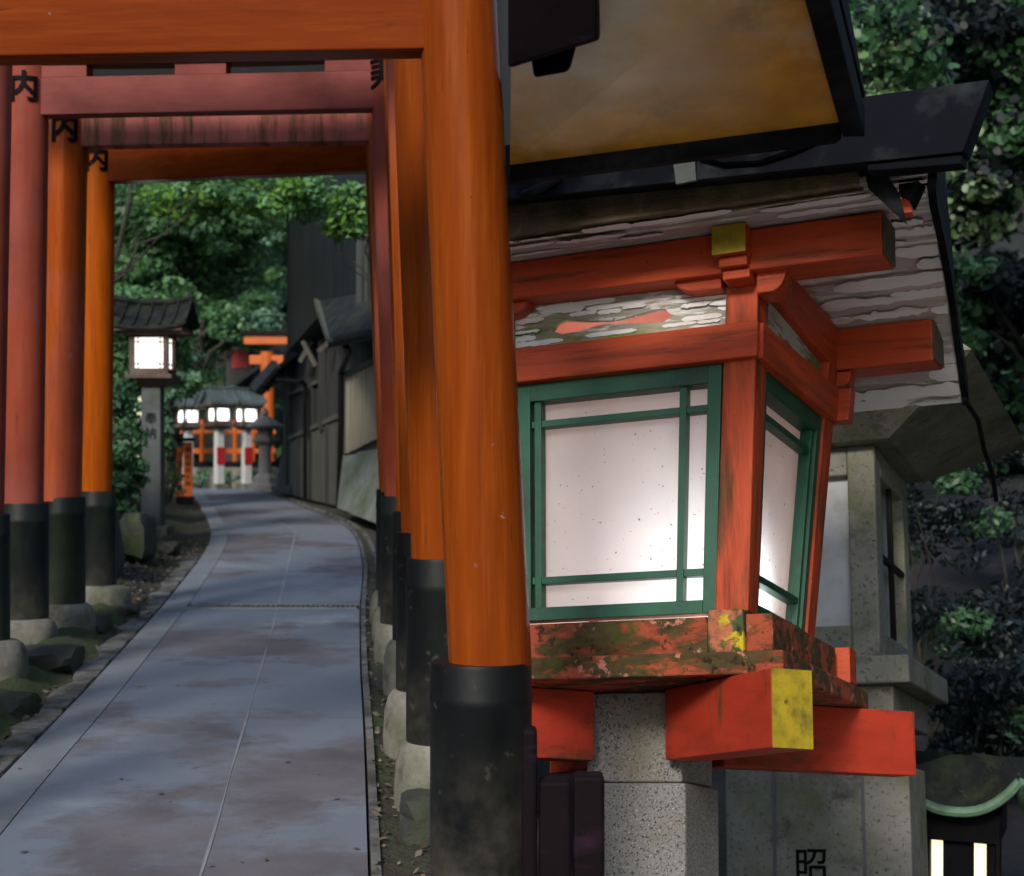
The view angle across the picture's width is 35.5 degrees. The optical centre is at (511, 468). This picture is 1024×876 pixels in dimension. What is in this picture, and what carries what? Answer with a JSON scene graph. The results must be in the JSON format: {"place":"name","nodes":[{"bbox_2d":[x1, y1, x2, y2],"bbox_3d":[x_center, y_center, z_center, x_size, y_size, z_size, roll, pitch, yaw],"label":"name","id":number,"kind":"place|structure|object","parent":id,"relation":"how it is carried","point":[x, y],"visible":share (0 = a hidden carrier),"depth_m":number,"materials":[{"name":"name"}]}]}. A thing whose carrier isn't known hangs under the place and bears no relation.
{"place":"outdoors","nodes":[
{"label":"outdoors","id":0,"kind":"place"},
{"bbox_2d":[0,479,367,875],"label":"path","id":1,"kind":"structure","parent":0,"point":[85,810],"depth_m":7.73,"materials":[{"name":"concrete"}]},
{"bbox_2d":[173,388,203,487],"bbox_3d":[-6.480,-0.551,32.000,0.641,2.180,0.536,0,0,-38],"label":"post lantern","id":2,"kind":"object","parent":1,"relation":"on","point":[193,423],"visible":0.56,"depth_m":31.90,"materials":[{"name":"stone"}]},
{"bbox_2d":[18,513,359,865],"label":"fallen leaves","id":3,"kind":"object","parent":1,"relation":"on","point":[23,851],"visible":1,"depth_m":7.18,"materials":[{"name":"brown plant"}]},
{"bbox_2d":[193,468,211,488],"bbox_3d":[-6.226,0.189,31.922,0.551,0.427,0.362,0,0,0],"label":"bush","id":4,"kind":"object","parent":1,"relation":"on","point":[200,484],"visible":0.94,"depth_m":31.89,"materials":[{"name":"green plant"}]},
{"bbox_2d":[198,385,239,488],"bbox_3d":[-5.677,-0.550,31.000,0.641,2.180,0.536,0,0,-38],"label":"post lantern","id":5,"kind":"object","parent":1,"relation":"on","point":[217,403],"visible":0.99,"depth_m":30.92,"materials":[{"name":"stone"}]},
{"bbox_2d":[180,420,275,467],"bbox_3d":[-5.857,-0.311,32.982,1.980,1.399,0.144,0,0,0],"label":"railing","id":6,"kind":"object","parent":1,"relation":"on","point":[202,451],"visible":0.42,"depth_m":32.95,"materials":[{"name":"orange paint"}]},
{"bbox_2d":[100,643,360,717],"bbox_3d":[-2.148,1.061,14.082,1.530,0.514,11.685,0,0,-6],"label":"path joint","id":7,"kind":"object","parent":1,"relation":"on","point":[242,717],"visible":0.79,"depth_m":8.35,"materials":[{"name":"grey concrete"}]},
{"bbox_2d":[224,469,240,488],"bbox_3d":[-5.645,0.203,31.968,0.458,0.396,0.429,0,0,0],"label":"bush","id":8,"kind":"object","parent":1,"relation":"on","point":[229,476],"visible":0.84,"depth_m":31.89,"materials":[{"name":"green plant"}]},
{"bbox_2d":[199,521,295,875],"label":"path seam","id":9,"kind":"object","parent":1,"relation":"on","point":[218,816],"visible":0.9,"depth_m":7.89,"materials":[{"name":"grey concrete"}]},
{"bbox_2d":[232,386,266,488],"bbox_3d":[-5.210,-0.551,31.400,0.641,2.180,0.536,0,0,-38],"label":"post lantern","id":10,"kind":"object","parent":1,"relation":"on","point":[248,407],"visible":0.77,"depth_m":31.31,"materials":[{"name":"stone"}]},
{"bbox_2d":[246,407,282,491],"bbox_3d":[-4.662,-0.327,30.200,0.720,1.700,0.624,0,0,0],"label":"stone lantern","id":11,"kind":"object","parent":1,"relation":"on","point":[264,441],"visible":0.94,"depth_m":30.07,"materials":[{"name":"grey stone"}]},
{"bbox_2d":[185,604,359,617],"bbox_3d":[-1.920,1.202,12.890,1.367,0.204,0.320,0,0,0],"label":"drain grate","id":12,"kind":"object","parent":1,"relation":"on","point":[276,606],"visible":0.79,"depth_m":12.85,"materials":[{"name":"metal"}]},
{"bbox_2d":[0,0,1023,875],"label":"ground","id":13,"kind":"structure","parent":0,"point":[190,522],"depth_m":16.42,"materials":[{"name":"brown soil"}]},
{"bbox_2d":[0,688,41,716],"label":"rock","id":14,"kind":"object","parent":13,"relation":"on","point":[19,703],"visible":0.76,"depth_m":8.50,"materials":[{"name":"grey stone"}]},
{"bbox_2d":[25,644,85,674],"bbox_3d":[-2.989,1.196,9.906,0.594,0.202,0.429,0,0,0],"label":"rock","id":15,"kind":"object","parent":13,"relation":"on","point":[66,659],"visible":0.48,"depth_m":9.77,"materials":[{"name":"grey stone"}]},
{"bbox_2d":[0,603,124,737],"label":"moss","id":16,"kind":"object","parent":13,"relation":"on","point":[37,680],"visible":0.41,"depth_m":9.63,"materials":[{"name":"green plant"}]},
{"bbox_2d":[0,557,198,777],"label":"kerb","id":17,"kind":"structure","parent":13,"relation":"on","point":[18,744],"depth_m":9.60,"materials":[{"name":"stone"}]},
{"bbox_2d":[95,613,112,633],"bbox_3d":[-3.084,1.133,11.605,0.297,0.155,0.363,0,0,0],"label":"rock","id":18,"kind":"object","parent":13,"relation":"on","point":[104,623],"visible":0.39,"depth_m":11.55,"materials":[{"name":"grey stone"}]},
{"bbox_2d":[0,489,226,834],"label":"path border","id":19,"kind":"object","parent":13,"relation":"on","point":[56,742],"visible":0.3,"depth_m":9.00,"materials":[{"name":"stone"}]},
{"bbox_2d":[117,511,124,578],"bbox_3d":[-3.727,0.712,14.410,0.429,0.775,0.660,0,0,0],"label":"rock","id":20,"kind":"object","parent":13,"relation":"on","point":[120,558],"visible":0.2,"depth_m":14.32,"materials":[{"name":"grey stone"}]},
{"bbox_2d":[109,604,139,620],"bbox_3d":[-2.983,1.112,12.304,0.231,0.124,0.264,0,0,0],"label":"rock","id":21,"kind":"object","parent":13,"relation":"on","point":[126,611],"visible":0.62,"depth_m":12.21,"materials":[{"name":"grey stone"}]},
{"bbox_2d":[112,476,140,518],"bbox_3d":[-7.170,-1.601,21.479,4.787,4.948,18.189,0,0,-11],"label":"bank groundcover","id":22,"kind":"object","parent":13,"relation":"on","point":[135,496],"depth_m":16.62,"materials":[{"name":"green plant"}]},
{"bbox_2d":[113,332,141,464],"bbox_3d":[-5.087,-0.767,20.967,0.930,2.246,1.189,0,0,0],"label":"bush","id":23,"kind":"object","parent":13,"relation":"on","point":[121,352],"visible":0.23,"depth_m":20.63,"materials":[{"name":"green plant"}]},
{"bbox_2d":[112,376,151,519],"bbox_3d":[-4.244,-0.192,17.286,0.838,1.656,1.534,0,0,0],"label":"bush","id":24,"kind":"object","parent":13,"relation":"on","point":[126,436],"visible":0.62,"depth_m":17.05,"materials":[{"name":"green plant"}]},
{"bbox_2d":[119,512,156,561],"bbox_3d":[-3.755,0.682,15.909,0.330,0.496,0.578,0,0,0],"label":"rock","id":25,"kind":"object","parent":13,"relation":"on","point":[139,534],"visible":0.88,"depth_m":15.64,"materials":[{"name":"stone"}]},
{"bbox_2d":[114,293,199,536],"bbox_3d":[-4.263,-0.586,19.000,1.004,3.009,0.824,0,0,0],"label":"post lantern","id":26,"kind":"object","parent":13,"relation":"on","point":[152,330],"visible":0.9,"depth_m":18.88,"materials":[{"name":"stone"}]},
{"bbox_2d":[157,541,180,555],"bbox_3d":[-3.724,0.861,17.205,0.264,0.155,0.330,0,0,0],"label":"rock","id":27,"kind":"object","parent":13,"relation":"on","point":[170,548],"visible":0.79,"depth_m":17.07,"materials":[{"name":"grey stone"}]},
{"bbox_2d":[166,460,186,503],"bbox_3d":[-5.317,0.205,25.028,0.426,0.694,0.597,0,0,0],"label":"bush","id":28,"kind":"object","parent":13,"relation":"on","point":[170,476],"visible":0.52,"depth_m":24.98,"materials":[{"name":"green plant"}]},
{"bbox_2d":[134,345,218,505],"bbox_3d":[-5.037,-0.642,24.046,1.200,2.393,1.055,0,0,0],"label":"bush","id":29,"kind":"object","parent":13,"relation":"on","point":[189,383],"visible":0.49,"depth_m":23.89,"materials":[{"name":"green plant"}]},
{"bbox_2d":[175,438,195,504],"bbox_3d":[-5.314,0.086,25.991,0.340,1.190,0.150,0,0,-10],"label":"signpost","id":30,"kind":"object","parent":13,"relation":"on","point":[187,498],"visible":0.81,"depth_m":25.95,"materials":[{"name":"orange wood"}]},
{"bbox_2d":[113,178,285,381],"bbox_3d":[-5.271,-2.737,24.930,3.176,4.528,5.070,0,0,0],"label":"broadleaf tree","id":31,"kind":"object","parent":13,"relation":"on","point":[183,258],"visible":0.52,"depth_m":24.14,"materials":[{"name":"green plant"}]},
{"bbox_2d":[4,59,396,662],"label":"torii gate","id":32,"kind":"structure","parent":13,"relation":"on","point":[42,95],"depth_m":10.46,"materials":[{"name":"red paint"}]},
{"bbox_2d":[0,59,400,695],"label":"torii gate","id":33,"kind":"structure","parent":13,"relation":"on","point":[14,661],"depth_m":9.17,"materials":[{"name":"red paint"}]},
{"bbox_2d":[44,65,383,640],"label":"torii gate","id":34,"kind":"structure","parent":13,"relation":"on","point":[72,142],"depth_m":11.27,"materials":[{"name":"orange paint"}]},
{"bbox_2d":[0,533,429,875],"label":"leaf litter","id":35,"kind":"object","parent":13,"relation":"on","point":[377,730],"visible":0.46,"depth_m":11.69,"materials":[{"name":"brown plant"}]},
{"bbox_2d":[171,213,286,467],"bbox_3d":[-6.851,-2.930,39.048,3.663,7.319,4.490,0,0,0],"label":"broadleaf tree","id":36,"kind":"object","parent":13,"relation":"on","point":[225,318],"visible":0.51,"depth_m":38.20,"materials":[{"name":"green plant"}]},
{"bbox_2d":[182,468,278,487],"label":"wall","id":37,"kind":"structure","parent":13,"relation":"on","point":[235,471],"depth_m":32.60,"materials":[{"name":"stone"}]},
{"bbox_2d":[82,145,380,624],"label":"torii gate","id":38,"kind":"structure","parent":13,"relation":"on","point":[108,169],"depth_m":12.37,"materials":[{"name":"orange paint"}]},
{"bbox_2d":[114,175,359,283],"bbox_3d":[-3.271,-2.034,17.939,3.893,4.019,1.550,0,0,37],"label":"maple tree","id":39,"kind":"object","parent":13,"relation":"on","point":[292,197],"visible":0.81,"depth_m":17.37,"materials":[{"name":"green plant"}]},
{"bbox_2d":[188,195,286,369],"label":"broadleaf tree","id":40,"kind":"object","parent":13,"relation":"on","point":[282,283],"visible":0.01,"depth_m":45.15,"materials":[{"name":"green plant"}]},
{"bbox_2d":[226,350,260,467],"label":"shrine building","id":41,"kind":"structure","parent":13,"relation":"on","point":[241,371],"depth_m":39.00,"materials":[{"name":"red paint"}]},
{"bbox_2d":[252,469,257,480],"bbox_3d":[-5.068,0.213,31.911,0.471,0.435,0.474,0,0,0],"label":"bush","id":42,"kind":"object","parent":13,"relation":"on","point":[254,474],"visible":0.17,"depth_m":31.86,"materials":[{"name":"green plant"}]},
{"bbox_2d":[239,330,286,467],"bbox_3d":[-4.879,-1.215,37.000,2.821,3.952,0.360,0,0,0],"label":"torii","id":43,"kind":"object","parent":13,"relation":"on","point":[265,337],"visible":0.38,"depth_m":36.90,"materials":[{"name":"orange paint"}]},
{"bbox_2d":[0,0,532,875],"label":"torii gate","id":44,"kind":"structure","parent":13,"relation":"on","point":[480,696],"depth_m":5.00,"materials":[{"name":"orange paint"}]},
{"bbox_2d":[508,0,864,184],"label":"roof canopy","id":45,"kind":"object","parent":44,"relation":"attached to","point":[602,86],"visible":1,"depth_m":4.95,"materials":[{"name":"brown metal"}]},
{"bbox_2d":[275,455,290,494],"bbox_3d":[-4.000,0.096,28.257,0.353,0.698,1.313,0,0,0],"label":"leaning board","id":46,"kind":"object","parent":13,"relation":"on","point":[282,487],"visible":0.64,"depth_m":28.17,"materials":[{"name":"grey wood"}]},
{"bbox_2d":[281,498,381,875],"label":"gutter","id":47,"kind":"object","parent":13,"relation":"on","point":[374,832],"visible":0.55,"depth_m":8.63,"materials":[{"name":"concrete"}]},
{"bbox_2d":[317,179,369,281],"bbox_3d":[-1.399,-0.767,17.609,1.660,4.722,1.160,0,0,-27],"label":"maple tree","id":48,"kind":"object","parent":13,"relation":"on","point":[339,227],"visible":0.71,"depth_m":17.14,"materials":[{"name":"green plant"}]},
{"bbox_2d":[337,454,356,511],"bbox_3d":[-2.285,0.187,22.630,0.344,0.827,2.194,0,0,-3],"label":"leaning board","id":49,"kind":"object","parent":13,"relation":"on","point":[346,479],"visible":0.81,"depth_m":22.64,"materials":[{"name":"grey wood"}]},
{"bbox_2d":[349,449,378,522],"bbox_3d":[-1.936,0.202,21.389,0.461,0.982,2.828,0,0,-20],"label":"leaning board","id":50,"kind":"object","parent":13,"relation":"on","point":[365,486],"visible":0.77,"depth_m":21.39,"materials":[{"name":"grey wood"}]},
{"bbox_2d":[250,0,509,512],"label":"wooden building","id":51,"kind":"structure","parent":13,"relation":"on","point":[323,371],"depth_m":24.72,"materials":[{"name":"grey wood"}]},
{"bbox_2d":[383,59,410,758],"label":"torii gate","id":52,"kind":"structure","parent":13,"relation":"on","point":[394,732],"depth_m":7.62,"materials":[{"name":"orange paint"}]},
{"bbox_2d":[399,788,429,844],"bbox_3d":[-0.304,1.376,6.255,0.264,0.202,0.330,0,0,0],"label":"rock","id":53,"kind":"object","parent":13,"relation":"on","point":[414,820],"visible":0.36,"depth_m":6.11,"materials":[{"name":"grey stone"}]},
{"bbox_2d":[393,59,447,811],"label":"torii gate","id":54,"kind":"structure","parent":13,"relation":"on","point":[426,633],"depth_m":6.58,"materials":[{"name":"orange paint"}]},
{"bbox_2d":[522,725,604,875],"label":"stake fence","id":55,"kind":"object","parent":13,"relation":"on","point":[588,823],"visible":1,"depth_m":4.76,"materials":[{"name":"black wood"}]},
{"bbox_2d":[119,1,1023,459],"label":"hillside undergrowth","id":56,"kind":"object","parent":13,"relation":"on","point":[223,375],"depth_m":41.47,"materials":[{"name":"green plant"}]},
{"bbox_2d":[505,80,992,875],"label":"red lantern house","id":57,"kind":"structure","parent":13,"relation":"on","point":[711,354],"depth_m":6.26,"materials":[{"name":"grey wood"}]},
{"bbox_2d":[517,364,723,623],"bbox_3d":[0.420,0.106,6.273,0.866,0.970,0.073,-5,-15,24],"label":"window","id":58,"kind":"structure","parent":57,"relation":"in","point":[533,398],"depth_m":6.24,"materials":[{"name":"green paint"}]},
{"bbox_2d":[757,371,821,630],"bbox_3d":[1.091,0.168,6.467,0.169,0.970,0.763,-5,-15,24],"label":"window","id":59,"kind":"structure","parent":57,"relation":"in","point":[778,398],"depth_m":6.68,"materials":[{"name":"green paint"}]},
{"bbox_2d":[962,397,997,501],"bbox_3d":[2.244,-0.080,7.600,0.056,0.491,0.882,0,0,26],"label":"cable","id":60,"kind":"object","parent":57,"relation":"hanging from","point":[982,444],"visible":1,"depth_m":7.48,"materials":[{"name":"black paint"}]},
{"bbox_2d":[726,344,1023,875],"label":"granite lantern","id":61,"kind":"object","parent":13,"relation":"on","point":[792,824],"visible":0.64,"depth_m":8.83,"materials":[{"name":"grey stone"}]},
{"bbox_2d":[852,0,959,95],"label":"broadleaf tree","id":62,"kind":"object","parent":13,"relation":"on","point":[894,55],"visible":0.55,"depth_m":16.28,"materials":[{"name":"green plant"}]},
{"bbox_2d":[848,0,1020,246],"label":"broadleaf tree","id":63,"kind":"object","parent":13,"relation":"on","point":[853,4],"depth_m":27.66,"materials":[{"name":"green plant"}]},
{"bbox_2d":[906,470,1023,738],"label":"bush","id":64,"kind":"object","parent":13,"relation":"on","point":[973,624],"visible":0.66,"depth_m":14.51,"materials":[{"name":"green plant"}]},
{"bbox_2d":[910,0,1023,251],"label":"broadleaf tree","id":65,"kind":"object","parent":13,"relation":"on","point":[985,198],"visible":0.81,"depth_m":20.26,"materials":[{"name":"green plant"}]},
{"bbox_2d":[915,750,1023,875],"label":"copper lantern","id":66,"kind":"object","parent":13,"relation":"on","point":[969,795],"visible":0.84,"depth_m":9.40,"materials":[{"name":"black metal"}]},
{"bbox_2d":[923,439,1023,665],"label":"bush","id":67,"kind":"object","parent":13,"relation":"on","point":[1016,593],"visible":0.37,"depth_m":16.57,"materials":[{"name":"green plant"}]},
{"bbox_2d":[924,647,1023,756],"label":"bush","id":68,"kind":"object","parent":13,"relation":"on","point":[984,719],"visible":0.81,"depth_m":12.90,"materials":[{"name":"green plant"}]},
{"bbox_2d":[952,243,1023,478],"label":"broadleaf tree","id":69,"kind":"object","parent":13,"relation":"on","point":[990,300],"visible":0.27,"depth_m":25.55,"materials":[{"name":"green plant"}]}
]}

